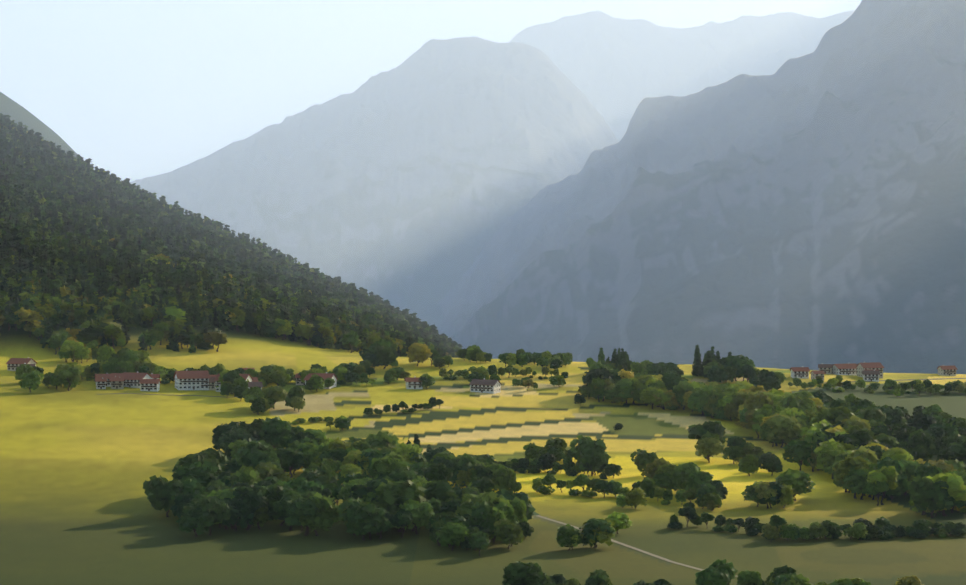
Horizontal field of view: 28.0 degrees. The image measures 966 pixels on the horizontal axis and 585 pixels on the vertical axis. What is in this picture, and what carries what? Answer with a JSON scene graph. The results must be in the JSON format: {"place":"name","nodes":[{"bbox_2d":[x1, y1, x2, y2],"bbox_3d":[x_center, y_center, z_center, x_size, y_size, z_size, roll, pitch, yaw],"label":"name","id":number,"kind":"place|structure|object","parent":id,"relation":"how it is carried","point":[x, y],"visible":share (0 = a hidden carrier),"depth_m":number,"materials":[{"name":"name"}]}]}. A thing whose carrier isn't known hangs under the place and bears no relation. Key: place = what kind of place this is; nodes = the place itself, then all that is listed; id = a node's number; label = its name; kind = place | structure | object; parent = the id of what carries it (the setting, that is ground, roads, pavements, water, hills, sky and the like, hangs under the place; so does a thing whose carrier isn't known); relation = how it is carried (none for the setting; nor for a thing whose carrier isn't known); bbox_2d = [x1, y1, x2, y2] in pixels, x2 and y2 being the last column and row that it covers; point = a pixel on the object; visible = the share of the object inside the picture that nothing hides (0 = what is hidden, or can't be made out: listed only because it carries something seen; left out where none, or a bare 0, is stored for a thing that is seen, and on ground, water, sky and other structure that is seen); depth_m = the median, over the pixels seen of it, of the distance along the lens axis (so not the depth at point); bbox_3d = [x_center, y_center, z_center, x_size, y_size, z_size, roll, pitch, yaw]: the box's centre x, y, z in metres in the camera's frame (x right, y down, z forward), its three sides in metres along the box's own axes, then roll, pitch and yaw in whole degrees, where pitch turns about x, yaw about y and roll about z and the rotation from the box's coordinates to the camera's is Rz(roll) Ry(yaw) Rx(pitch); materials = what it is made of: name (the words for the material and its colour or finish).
{"place":"outdoors","nodes":[
{"label":"outdoors","id":0,"kind":"place"},
{"bbox_2d":[98,393,220,396],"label":"road","id":1,"kind":"structure","parent":0,"point":[157,394],"depth_m":1485.33,"materials":[{"name":"grey asphalt"}]},
{"bbox_2d":[130,36,617,326],"bbox_3d":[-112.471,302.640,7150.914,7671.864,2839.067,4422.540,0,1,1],"label":"mountain","id":2,"kind":"structure","parent":0,"point":[410,201],"depth_m":7373.64,"materials":[{"name":"grey stone"}]},
{"bbox_2d":[0,92,965,584],"bbox_3d":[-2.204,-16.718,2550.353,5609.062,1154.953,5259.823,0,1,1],"label":"grassy ground","id":3,"kind":"structure","parent":0,"point":[284,554],"depth_m":1022.45,"materials":[{"name":"green plant"}]},
{"bbox_2d":[7,357,36,370],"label":"house","id":4,"kind":"structure","parent":3,"relation":"on","point":[14,364],"depth_m":1600.97,"materials":[{"name":"white paint"}]},
{"bbox_2d":[95,378,106,388],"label":"house","id":5,"kind":"structure","parent":3,"relation":"on","point":[100,382],"depth_m":1507.40,"materials":[{"name":"white paint"}]},
{"bbox_2d":[94,373,116,386],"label":"house","id":6,"kind":"structure","parent":3,"relation":"on","point":[107,376],"depth_m":1527.24,"materials":[{"name":"white paint"}]},
{"bbox_2d":[110,377,124,388],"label":"house","id":7,"kind":"structure","parent":3,"relation":"on","point":[119,384],"depth_m":1513.99,"materials":[{"name":"white paint"}]},
{"bbox_2d":[112,373,127,376],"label":"house","id":8,"kind":"structure","parent":3,"relation":"on","point":[123,375],"depth_m":1536.30,"materials":[{"name":"white paint"}]},
{"bbox_2d":[120,371,153,387],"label":"house","id":9,"kind":"structure","parent":3,"relation":"on","point":[131,379],"depth_m":1528.48,"materials":[{"name":"white paint"}]},
{"bbox_2d":[139,378,160,391],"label":"house","id":10,"kind":"structure","parent":3,"relation":"on","point":[146,386],"depth_m":1506.77,"materials":[{"name":"white paint"}]},
{"bbox_2d":[149,373,159,378],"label":"house","id":11,"kind":"structure","parent":3,"relation":"on","point":[154,376],"depth_m":1548.13,"materials":[{"name":"white paint"}]},
{"bbox_2d":[173,370,209,389],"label":"house","id":12,"kind":"structure","parent":3,"relation":"on","point":[182,382],"depth_m":1527.31,"materials":[{"name":"white paint"}]},
{"bbox_2d":[201,377,215,389],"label":"house","id":13,"kind":"structure","parent":3,"relation":"on","point":[211,382],"depth_m":1530.51,"materials":[{"name":"white paint"}]},
{"bbox_2d":[0,113,462,357],"bbox_3d":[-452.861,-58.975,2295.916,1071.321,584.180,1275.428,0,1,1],"label":"forest hillside trees","id":14,"kind":"object","parent":3,"relation":"on","point":[98,329],"visible":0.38,"depth_m":2127.54,"materials":[{"name":"green plant"}]},
{"bbox_2d":[214,373,252,392],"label":"house","id":15,"kind":"structure","parent":3,"relation":"on","point":[248,376],"depth_m":1523.82,"materials":[{"name":"white paint"}]},
{"bbox_2d":[248,381,262,388],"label":"house","id":16,"kind":"structure","parent":3,"relation":"on","point":[254,384],"depth_m":1513.46,"materials":[{"name":"white paint"}]},
{"bbox_2d":[294,373,304,384],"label":"house","id":17,"kind":"structure","parent":3,"relation":"on","point":[298,380],"depth_m":1577.26,"materials":[{"name":"white paint"}]},
{"bbox_2d":[304,372,337,388],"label":"house","id":18,"kind":"structure","parent":3,"relation":"on","point":[323,375],"depth_m":1566.12,"materials":[{"name":"white paint"}]},
{"bbox_2d":[404,376,422,388],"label":"house","id":19,"kind":"structure","parent":3,"relation":"on","point":[411,383],"depth_m":1568.76,"materials":[{"name":"white paint"}]},
{"bbox_2d":[469,378,501,393],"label":"house","id":20,"kind":"structure","parent":3,"relation":"on","point":[483,385],"depth_m":1561.09,"materials":[{"name":"white paint"}]},
{"bbox_2d":[15,336,965,584],"bbox_3d":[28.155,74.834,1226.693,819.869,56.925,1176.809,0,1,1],"label":"trees","id":21,"kind":"object","parent":3,"relation":"on","point":[483,507],"visible":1,"depth_m":1051.97,"materials":[{"name":"green plant"}]},
{"bbox_2d":[789,366,809,378],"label":"house","id":22,"kind":"structure","parent":3,"relation":"on","point":[802,371],"depth_m":1724.44,"materials":[{"name":"white paint"}]},
{"bbox_2d":[809,370,825,380],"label":"house","id":23,"kind":"structure","parent":3,"relation":"on","point":[814,374],"depth_m":1713.16,"materials":[{"name":"white paint"}]},
{"bbox_2d":[818,363,832,373],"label":"house","id":24,"kind":"structure","parent":3,"relation":"on","point":[828,369],"depth_m":1781.31,"materials":[{"name":"white paint"}]},
{"bbox_2d":[832,363,856,374],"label":"house","id":25,"kind":"structure","parent":3,"relation":"on","point":[841,369],"depth_m":1781.31,"materials":[{"name":"white paint"}]},
{"bbox_2d":[855,362,883,377],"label":"house","id":26,"kind":"structure","parent":3,"relation":"on","point":[879,366],"depth_m":1765.99,"materials":[{"name":"white paint"}]},
{"bbox_2d":[862,370,879,381],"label":"house","id":27,"kind":"structure","parent":3,"relation":"on","point":[872,375],"depth_m":1727.08,"materials":[{"name":"white paint"}]},
{"bbox_2d":[937,365,957,375],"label":"house","id":28,"kind":"structure","parent":3,"relation":"on","point":[950,371],"depth_m":1857.88,"materials":[{"name":"white paint"}]},
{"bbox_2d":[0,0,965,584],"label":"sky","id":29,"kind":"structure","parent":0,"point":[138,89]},
{"bbox_2d":[534,515,737,576],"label":"road","id":30,"kind":"structure","parent":0,"point":[640,550],"depth_m":805.36,"materials":[{"name":"grey asphalt"}]},
{"bbox_2d":[510,10,853,140],"bbox_3d":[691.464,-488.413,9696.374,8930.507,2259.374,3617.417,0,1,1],"label":"mountain","id":31,"kind":"structure","parent":0,"point":[694,61],"depth_m":10576.52,"materials":[{"name":"grey stone"}]},
{"bbox_2d":[437,0,965,373],"bbox_3d":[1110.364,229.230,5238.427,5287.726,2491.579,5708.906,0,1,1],"label":"mountain","id":32,"kind":"structure","parent":0,"point":[881,355],"depth_m":4518.22,"materials":[{"name":"grey stone"}]},
{"bbox_2d":[807,378,965,383],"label":"road","id":33,"kind":"structure","parent":0,"point":[911,379],"depth_m":1781.19,"materials":[{"name":"grey asphalt"}]}
]}

